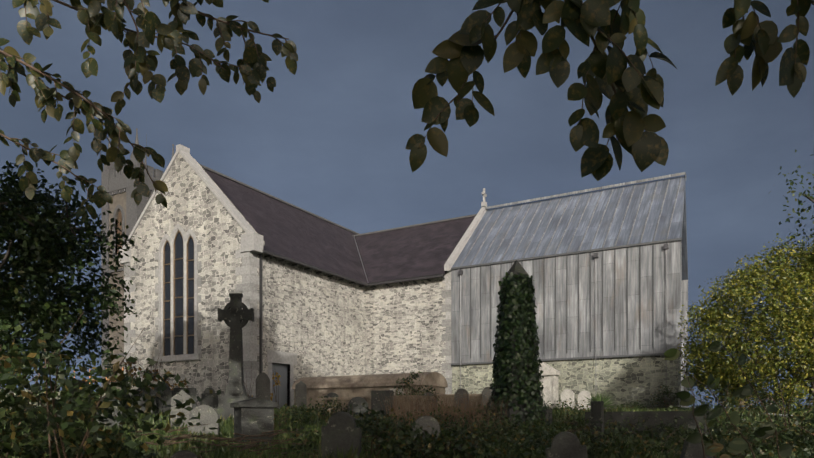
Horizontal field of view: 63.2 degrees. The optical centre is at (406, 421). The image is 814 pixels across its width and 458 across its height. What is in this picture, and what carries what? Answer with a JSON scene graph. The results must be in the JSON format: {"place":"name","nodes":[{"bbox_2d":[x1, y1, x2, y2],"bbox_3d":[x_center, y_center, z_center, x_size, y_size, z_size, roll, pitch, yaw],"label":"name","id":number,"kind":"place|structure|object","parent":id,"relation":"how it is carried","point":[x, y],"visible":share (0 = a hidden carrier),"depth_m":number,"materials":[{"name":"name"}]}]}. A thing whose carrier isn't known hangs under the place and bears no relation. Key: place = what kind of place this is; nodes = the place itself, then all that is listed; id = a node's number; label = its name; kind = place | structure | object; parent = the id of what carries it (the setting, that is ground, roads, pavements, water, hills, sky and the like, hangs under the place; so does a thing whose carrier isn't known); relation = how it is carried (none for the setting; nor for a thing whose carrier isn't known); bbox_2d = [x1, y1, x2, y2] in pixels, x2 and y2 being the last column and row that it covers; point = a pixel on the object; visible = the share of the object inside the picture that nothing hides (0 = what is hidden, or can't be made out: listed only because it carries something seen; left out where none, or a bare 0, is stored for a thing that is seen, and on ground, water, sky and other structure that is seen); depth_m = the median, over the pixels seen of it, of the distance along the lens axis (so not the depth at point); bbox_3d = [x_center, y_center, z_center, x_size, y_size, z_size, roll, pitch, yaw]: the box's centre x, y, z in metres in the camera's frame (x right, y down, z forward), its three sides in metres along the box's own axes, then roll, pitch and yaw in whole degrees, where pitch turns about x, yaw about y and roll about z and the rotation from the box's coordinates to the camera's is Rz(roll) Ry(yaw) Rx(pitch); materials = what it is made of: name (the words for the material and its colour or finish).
{"place":"outdoors","nodes":[
{"label":"outdoors","id":0,"kind":"place"},
{"bbox_2d":[109,190,151,389],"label":"tower shaft","id":1,"kind":"object","parent":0,"point":[119,198],"visible":0.21,"depth_m":55.56,"materials":[{"name":"beige stone"}]},
{"bbox_2d":[125,153,264,406],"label":"gable wall","id":2,"kind":"structure","parent":0,"point":[198,208],"depth_m":28.94,"materials":[{"name":"beige stone"}]},
{"bbox_2d":[155,353,199,361],"bbox_3d":[-10.210,-2.852,29.685,2.840,0.270,0.400,0,0,30],"label":"window sill","id":3,"kind":"structure","parent":2,"relation":"attached to","point":[182,357],"depth_m":29.43,"materials":[{"name":"grey stone"}]},
{"bbox_2d":[159,224,196,355],"bbox_3d":[-10.253,-5.920,29.611,2.475,5.905,0.070,0,0,30],"label":"window surround","id":4,"kind":"object","parent":2,"relation":"attached to","point":[168,237],"visible":0.71,"depth_m":29.48,"materials":[{"name":"beige stone"}]},
{"bbox_2d":[155,244,200,355],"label":"window jamb blocks","id":5,"kind":"structure","parent":2,"relation":"attached to","point":[198,301],"depth_m":28.94,"materials":[{"name":"beige stone"}]},
{"bbox_2d":[124,249,262,406],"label":"corner quoins","id":6,"kind":"object","parent":2,"relation":"attached to","point":[249,284],"visible":0.38,"depth_m":27.66,"materials":[{"name":"grey stone"}]},
{"bbox_2d":[265,254,365,405],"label":"church wall","id":7,"kind":"structure","parent":0,"point":[315,322],"depth_m":31.18,"materials":[{"name":"beige stone"}]},
{"bbox_2d":[0,0,813,409],"bbox_3d":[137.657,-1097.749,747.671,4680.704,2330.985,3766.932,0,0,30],"label":"sky","id":8,"kind":"structure","parent":0,"point":[332,126],"depth_m":2254.44,"materials":[{"name":"blue"}]},
{"bbox_2d":[0,0,813,222],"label":"branches","id":9,"kind":"object","parent":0,"point":[463,50],"depth_m":2.18,"materials":[{"name":"green plant"}]},
{"bbox_2d":[0,403,813,457],"bbox_3d":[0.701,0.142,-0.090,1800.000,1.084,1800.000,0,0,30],"label":"ground","id":10,"kind":"structure","parent":0,"point":[314,423],"depth_m":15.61,"materials":[{"name":"green plant"}]},
{"bbox_2d":[0,388,104,408],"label":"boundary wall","id":11,"kind":"structure","parent":10,"relation":"on","point":[26,390],"depth_m":35.09,"materials":[{"name":"grey stone"}]},
{"bbox_2d":[0,160,140,396],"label":"tree","id":12,"kind":"object","parent":10,"relation":"on","point":[43,233],"depth_m":13.48,"materials":[{"name":"green plant"}]},
{"bbox_2d":[61,380,93,418],"bbox_3d":[-8.531,-0.545,17.137,0.780,1.100,0.100,0,2,-13],"label":"headstone","id":13,"kind":"object","parent":10,"relation":"on","point":[76,390],"visible":0.08,"depth_m":17.08,"materials":[{"name":"grey stone"}]},
{"bbox_2d":[74,367,122,383],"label":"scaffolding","id":14,"kind":"object","parent":10,"relation":"on","point":[106,377],"visible":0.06,"depth_m":46.83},
{"bbox_2d":[96,396,121,428],"bbox_3d":[-6.843,-0.169,15.216,0.544,0.905,0.090,2,-2,-19],"label":"headstone","id":15,"kind":"object","parent":10,"relation":"on","point":[111,421],"visible":0.06,"depth_m":15.19,"materials":[{"name":"grey stone"}]},
{"bbox_2d":[101,160,163,386],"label":"tower","id":16,"kind":"structure","parent":10,"relation":"on","point":[114,181],"depth_m":55.51,"materials":[{"name":"beige stone"}]},
{"bbox_2d":[113,204,124,257],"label":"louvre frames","id":17,"kind":"structure","parent":16,"relation":"attached to","point":[120,207],"depth_m":55.55,"materials":[{"name":"grey stone"}]},
{"bbox_2d":[117,210,121,254],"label":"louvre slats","id":18,"kind":"object","parent":17,"relation":"in","point":[119,217],"visible":0.08,"depth_m":55.70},
{"bbox_2d":[104,128,173,169],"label":"tower pinnacles","id":19,"kind":"object","parent":16,"relation":"attached to","point":[132,157],"visible":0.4,"depth_m":56.28,"materials":[{"name":"grey stone"}]},
{"bbox_2d":[133,387,155,415],"bbox_3d":[-7.419,-0.521,18.690,0.620,0.950,0.090,0,0,-7],"label":"headstone","id":20,"kind":"object","parent":10,"relation":"on","point":[142,402],"visible":0.35,"depth_m":18.64,"materials":[{"name":"grey stone"}]},
{"bbox_2d":[121,337,187,389],"bbox_3d":[-8.294,-1.577,22.009,1.896,2.643,2.552,0,0,30],"label":"shrub","id":21,"kind":"object","parent":10,"relation":"on","point":[139,368],"depth_m":21.59,"materials":[{"name":"green plant"}]},
{"bbox_2d":[154,382,172,413],"bbox_3d":[-7.079,-0.626,19.158,0.650,1.050,0.090,0,5,7],"label":"headstone","id":22,"kind":"object","parent":10,"relation":"on","point":[167,396],"visible":0.5,"depth_m":19.10,"materials":[{"name":"grey stone"}]},
{"bbox_2d":[170,390,192,426],"bbox_3d":[-5.376,-0.279,15.778,0.518,0.974,0.090,1,-4,0],"label":"headstone","id":23,"kind":"object","parent":10,"relation":"on","point":[185,396],"visible":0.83,"depth_m":15.74,"materials":[{"name":"grey stone"}]},
{"bbox_2d":[171,450,197,457],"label":"headstone","id":24,"kind":"object","parent":10,"relation":"on","point":[184,454],"visible":1,"depth_m":6.12,"materials":[{"name":"grey stone"}]},
{"bbox_2d":[173,388,195,408],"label":"headstone","id":25,"kind":"object","parent":10,"relation":"on","point":[192,393],"visible":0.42,"depth_m":18.28,"materials":[{"name":"grey stone"}]},
{"bbox_2d":[188,405,218,434],"bbox_3d":[-4.378,0.013,14.256,0.643,0.758,0.090,3,3,-2],"label":"headstone","id":26,"kind":"object","parent":10,"relation":"on","point":[210,417],"visible":0.71,"depth_m":14.21,"materials":[{"name":"grey stone"}]},
{"bbox_2d":[200,393,217,407],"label":"headstone","id":27,"kind":"object","parent":10,"relation":"on","point":[211,399],"visible":0.58,"depth_m":19.20,"materials":[{"name":"grey stone"}]},
{"bbox_2d":[201,387,217,397],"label":"headstone","id":28,"kind":"object","parent":10,"relation":"on","point":[206,390],"visible":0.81,"depth_m":21.11,"materials":[{"name":"grey stone"}]},
{"bbox_2d":[214,293,253,419],"bbox_3d":[-4.414,-1.672,17.074,0.990,3.260,0.756,0,0,1],"label":"celtic cross","id":29,"kind":"object","parent":10,"relation":"on","point":[234,312],"visible":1,"depth_m":16.98,"materials":[{"name":"grey stone"}]},
{"bbox_2d":[230,397,277,444],"bbox_3d":[-2.880,0.002,12.415,0.720,0.900,0.720,0,0,-27],"label":"pedestal tomb","id":30,"kind":"object","parent":10,"relation":"on","point":[253,416],"visible":0.87,"depth_m":12.15,"materials":[{"name":"grey stone"}]},
{"bbox_2d":[131,424,389,457],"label":"brushwood twigs","id":31,"kind":"object","parent":10,"relation":"on","point":[252,442],"visible":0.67,"depth_m":10.78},
{"bbox_2d":[244,362,280,408],"bbox_3d":[-5.468,-1.196,24.033,1.179,1.842,1.847,0,0,62],"label":"ivy","id":32,"kind":"object","parent":10,"relation":"on","point":[276,381],"depth_m":24.27,"materials":[{"name":"green plant"}]},
{"bbox_2d":[256,372,269,400],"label":"headstone","id":33,"kind":"object","parent":10,"relation":"on","point":[262,385],"visible":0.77,"depth_m":19.70,"materials":[{"name":"grey stone"}]},
{"bbox_2d":[295,381,306,406],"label":"headstone","id":34,"kind":"object","parent":10,"relation":"on","point":[300,391],"visible":0.75,"depth_m":23.74,"materials":[{"name":"grey stone"}]},
{"bbox_2d":[326,392,337,396],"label":"headstone","id":35,"kind":"object","parent":10,"relation":"on","point":[331,394],"visible":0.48,"depth_m":21.30,"materials":[{"name":"grey stone"}]},
{"bbox_2d":[321,411,361,457],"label":"headstone","id":36,"kind":"object","parent":10,"relation":"on","point":[340,430],"visible":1,"depth_m":7.77,"materials":[{"name":"grey stone"}]},
{"bbox_2d":[347,397,367,419],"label":"headstone","id":37,"kind":"object","parent":10,"relation":"on","point":[355,401],"visible":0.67,"depth_m":15.81,"materials":[{"name":"grey stone"}]},
{"bbox_2d":[292,372,447,408],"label":"stone boundary wall","id":38,"kind":"structure","parent":10,"relation":"on","point":[353,385],"depth_m":26.04,"materials":[{"name":"stone"}]},
{"bbox_2d":[390,388,403,394],"bbox_3d":[-0.381,-0.742,25.167,0.600,1.050,0.080,0,0,30],"label":"gravestone","id":39,"kind":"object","parent":38,"relation":"attached to","point":[398,391],"depth_m":25.09,"materials":[{"name":"stone"}]},
{"bbox_2d":[371,390,392,417],"bbox_3d":[-0.667,-0.392,17.907,0.599,0.917,0.090,-1,-3,6],"label":"headstone","id":40,"kind":"object","parent":10,"relation":"on","point":[377,402],"visible":0.42,"depth_m":17.88,"materials":[{"name":"grey stone"}]},
{"bbox_2d":[311,394,481,417],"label":"table tombs","id":41,"kind":"object","parent":10,"relation":"on","point":[345,400],"visible":0.35,"depth_m":19.77,"materials":[{"name":"stone"}]},
{"bbox_2d":[0,285,813,457],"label":"undergrowth","id":42,"kind":"object","parent":10,"relation":"on","point":[106,446],"depth_m":8.23,"materials":[{"name":"green plant"}]},
{"bbox_2d":[366,274,451,391],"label":"chancel walls","id":43,"kind":"structure","parent":10,"relation":"on","point":[405,330],"depth_m":33.79,"materials":[{"name":"beige stone"}]},
{"bbox_2d":[442,269,451,393],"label":"corner quoins","id":44,"kind":"object","parent":43,"relation":"attached to","point":[446,337],"visible":0.48,"depth_m":32.56,"materials":[{"name":"grey stone"}]},
{"bbox_2d":[412,416,439,438],"bbox_3d":[0.356,0.229,12.426,0.534,0.689,0.090,3,-3,-6],"label":"headstone","id":45,"kind":"object","parent":10,"relation":"on","point":[424,421],"visible":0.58,"depth_m":12.39,"materials":[{"name":"grey stone"}]},
{"bbox_2d":[424,392,436,412],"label":"headstone","id":46,"kind":"object","parent":10,"relation":"on","point":[429,393],"visible":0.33,"depth_m":19.42,"materials":[{"name":"grey stone"}]},
{"bbox_2d":[377,389,509,433],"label":"dry plant stalks","id":47,"kind":"object","parent":10,"relation":"on","point":[454,414],"visible":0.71,"depth_m":15.48,"materials":[{"name":"brown plant"}]},
{"bbox_2d":[454,388,468,408],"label":"headstone","id":48,"kind":"object","parent":10,"relation":"on","point":[460,391],"visible":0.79,"depth_m":20.91,"materials":[{"name":"grey stone"}]},
{"bbox_2d":[481,387,491,407],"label":"headstone","id":49,"kind":"object","parent":10,"relation":"on","point":[485,391],"visible":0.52,"depth_m":22.38,"materials":[{"name":"grey stone"}]},
{"bbox_2d":[482,259,551,427],"bbox_3d":[2.730,-1.934,16.474,1.240,4.230,1.240,0,0,-25],"label":"obelisk","id":50,"kind":"object","parent":10,"relation":"on","point":[517,268],"visible":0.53,"depth_m":16.13,"materials":[{"name":"grey stone"}]},
{"bbox_2d":[483,272,548,426],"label":"obelisk ivy leaves","id":51,"kind":"object","parent":50,"relation":"attached to","point":[518,294],"visible":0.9,"depth_m":16.08,"materials":[{"name":"green plant"}]},
{"bbox_2d":[539,362,560,408],"bbox_3d":[6.086,-1.497,29.695,1.480,2.360,0.600,0,0,30],"label":"pediment monument","id":52,"kind":"object","parent":10,"relation":"on","point":[550,379],"visible":0.35,"depth_m":29.32,"materials":[{"name":"stone"}]},
{"bbox_2d":[452,355,680,409],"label":"stone wall","id":53,"kind":"structure","parent":10,"relation":"on","point":[623,380],"depth_m":28.61,"materials":[{"name":"beige stone"}]},
{"bbox_2d":[545,431,587,457],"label":"headstone","id":54,"kind":"object","parent":10,"relation":"on","point":[564,444],"visible":1,"depth_m":6.86,"materials":[{"name":"grey stone"}]},
{"bbox_2d":[561,389,573,408],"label":"headstone","id":55,"kind":"object","parent":10,"relation":"on","point":[567,394],"visible":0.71,"depth_m":27.65,"materials":[{"name":"stone"}]},
{"bbox_2d":[451,241,687,409],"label":"lead cladding walls","id":56,"kind":"structure","parent":10,"relation":"on","point":[677,291],"depth_m":29.06,"materials":[{"name":"grey metal"}]},
{"bbox_2d":[458,244,668,387],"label":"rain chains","id":57,"kind":"object","parent":56,"relation":"hanging from","point":[595,255],"visible":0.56,"depth_m":32.03,"materials":[{"name":"metal"}]},
{"bbox_2d":[451,172,685,364],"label":"cladding seams","id":58,"kind":"object","parent":56,"relation":"attached to","point":[567,253],"visible":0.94,"depth_m":30.30,"materials":[{"name":"grey metal"}]},
{"bbox_2d":[452,176,687,279],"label":"lead roof","id":59,"kind":"structure","parent":56,"relation":"on","point":[678,227],"depth_m":31.36,"materials":[{"name":"grey metal"}]},
{"bbox_2d":[578,391,590,409],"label":"headstone","id":60,"kind":"object","parent":10,"relation":"on","point":[582,395],"visible":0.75,"depth_m":27.87,"materials":[{"name":"stone"}]},
{"bbox_2d":[591,401,604,438],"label":"headstone","id":61,"kind":"object","parent":10,"relation":"on","point":[597,411],"visible":0.52,"depth_m":11.92,"materials":[{"name":"grey stone"}]},
{"bbox_2d":[585,391,613,408],"bbox_3d":[7.440,-0.910,25.529,1.306,0.829,1.330,0,0,30],"label":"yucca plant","id":62,"kind":"object","parent":10,"relation":"on","point":[604,400],"visible":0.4,"depth_m":25.50,"materials":[{"name":"green plant"}]},
{"bbox_2d":[585,411,709,439],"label":"kerb wall","id":63,"kind":"structure","parent":10,"relation":"on","point":[667,417],"depth_m":13.49,"materials":[{"name":"grey stone"}]},
{"bbox_2d":[680,439,712,457],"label":"headstone","id":64,"kind":"object","parent":10,"relation":"on","point":[690,450],"visible":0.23,"depth_m":6.89,"materials":[{"name":"grey stone"}]},
{"bbox_2d":[664,341,792,457],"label":"shoots","id":65,"kind":"object","parent":10,"relation":"on","point":[740,445],"depth_m":5.05,"materials":[{"name":"green plant"}]},
{"bbox_2d":[678,406,792,416],"bbox_3d":[10.121,-0.349,20.932,0.070,0.470,6.507,0,0,-3],"label":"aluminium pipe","id":66,"kind":"object","parent":10,"relation":"on","point":[728,411],"visible":0.16,"depth_m":19.47,"materials":[{"name":"silver metal"}]},
{"bbox_2d":[675,233,813,414],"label":"bush","id":67,"kind":"object","parent":10,"relation":"on","point":[800,320],"depth_m":19.74,"materials":[{"name":"green plant"}]},
{"bbox_2d":[765,149,813,356],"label":"tree","id":68,"kind":"object","parent":10,"relation":"on","point":[802,209],"depth_m":20.07,"materials":[{"name":"green plant"}]},
{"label":"transept","id":69,"kind":"object","parent":10,"relation":"on","visible":0},
{"bbox_2d":[161,227,194,355],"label":"window frames","id":70,"kind":"structure","parent":69,"relation":"attached to","point":[184,280],"depth_m":29.68,"materials":[{"name":"beige stone"}]},
{"bbox_2d":[163,230,193,355],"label":"window bars","id":71,"kind":"object","parent":70,"relation":"attached to","point":[174,298],"depth_m":29.80,"materials":[{"name":"black metal"}]},
{"bbox_2d":[164,232,193,355],"bbox_3d":[-10.215,-5.787,29.676,2.020,5.600,0.020,0,0,30],"label":"window glass","id":72,"kind":"object","parent":70,"relation":"in","point":[179,293],"visible":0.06,"depth_m":29.66,"materials":[{"name":"black glass"}]},
{"bbox_2d":[272,363,286,408],"bbox_3d":[-5.713,-1.292,29.228,0.060,2.550,1.200,0,0,30],"label":"side door","id":73,"kind":"structure","parent":69,"relation":"attached to","point":[281,369],"depth_m":29.34,"materials":[{"name":"grey wood"}]},
{"bbox_2d":[267,350,296,407],"bbox_3d":[-5.630,-1.557,29.267,0.325,3.080,1.950,0,0,30],"label":"door surround","id":74,"kind":"object","parent":69,"relation":"attached to","point":[285,358],"visible":0.38,"depth_m":29.41,"materials":[{"name":"grey stone"}]},
{"bbox_2d":[119,144,487,270],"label":"gable copings","id":75,"kind":"object","parent":69,"relation":"attached to","point":[251,240],"visible":0.69,"depth_m":29.31,"materials":[{"name":"grey stone"}]},
{"bbox_2d":[481,188,486,206],"bbox_3d":[4.229,-12.287,36.232,0.240,1.000,0.480,0,0,30],"label":"gable cross","id":76,"kind":"object","parent":75,"relation":"on","point":[484,202],"visible":0.95,"depth_m":36.17,"materials":[{"name":"grey stone"}]},
{"bbox_2d":[203,168,474,283],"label":"slate roofs","id":77,"kind":"structure","parent":69,"relation":"attached to","point":[286,230],"depth_m":34.63,"materials":[{"name":"grey stone"}]},
{"bbox_2d":[200,164,476,236],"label":"ridge tiles","id":78,"kind":"object","parent":77,"relation":"on","point":[276,198],"visible":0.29,"depth_m":37.10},
{"bbox_2d":[259,250,444,373],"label":"gutters","id":79,"kind":"object","parent":69,"relation":"attached to","point":[332,274],"visible":0.96,"depth_m":29.73,"materials":[{"name":"metal"}]},
{"bbox_2d":[354,237,367,281],"bbox_3d":[-2.662,-9.334,37.593,0.016,4.136,6.374,0,0,-12],"label":"valley flashing","id":80,"kind":"object","parent":69,"relation":"attached to","point":[360,258],"visible":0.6,"depth_m":37.28,"materials":[{"name":"grey metal"}]},
{"bbox_3d":[9.045,-0.242,33.932,10.360,0.450,7.700,0,0,30],"label":"extension floor slab","id":81,"kind":"object","parent":10,"relation":"on","visible":0},
{"bbox_2d":[681,341,683,390],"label":"quoins","id":82,"kind":"object","parent":81,"relation":"on","point":[682,387],"visible":0.07,"depth_m":34.49,"materials":[{"name":"grey stone"}]}
]}

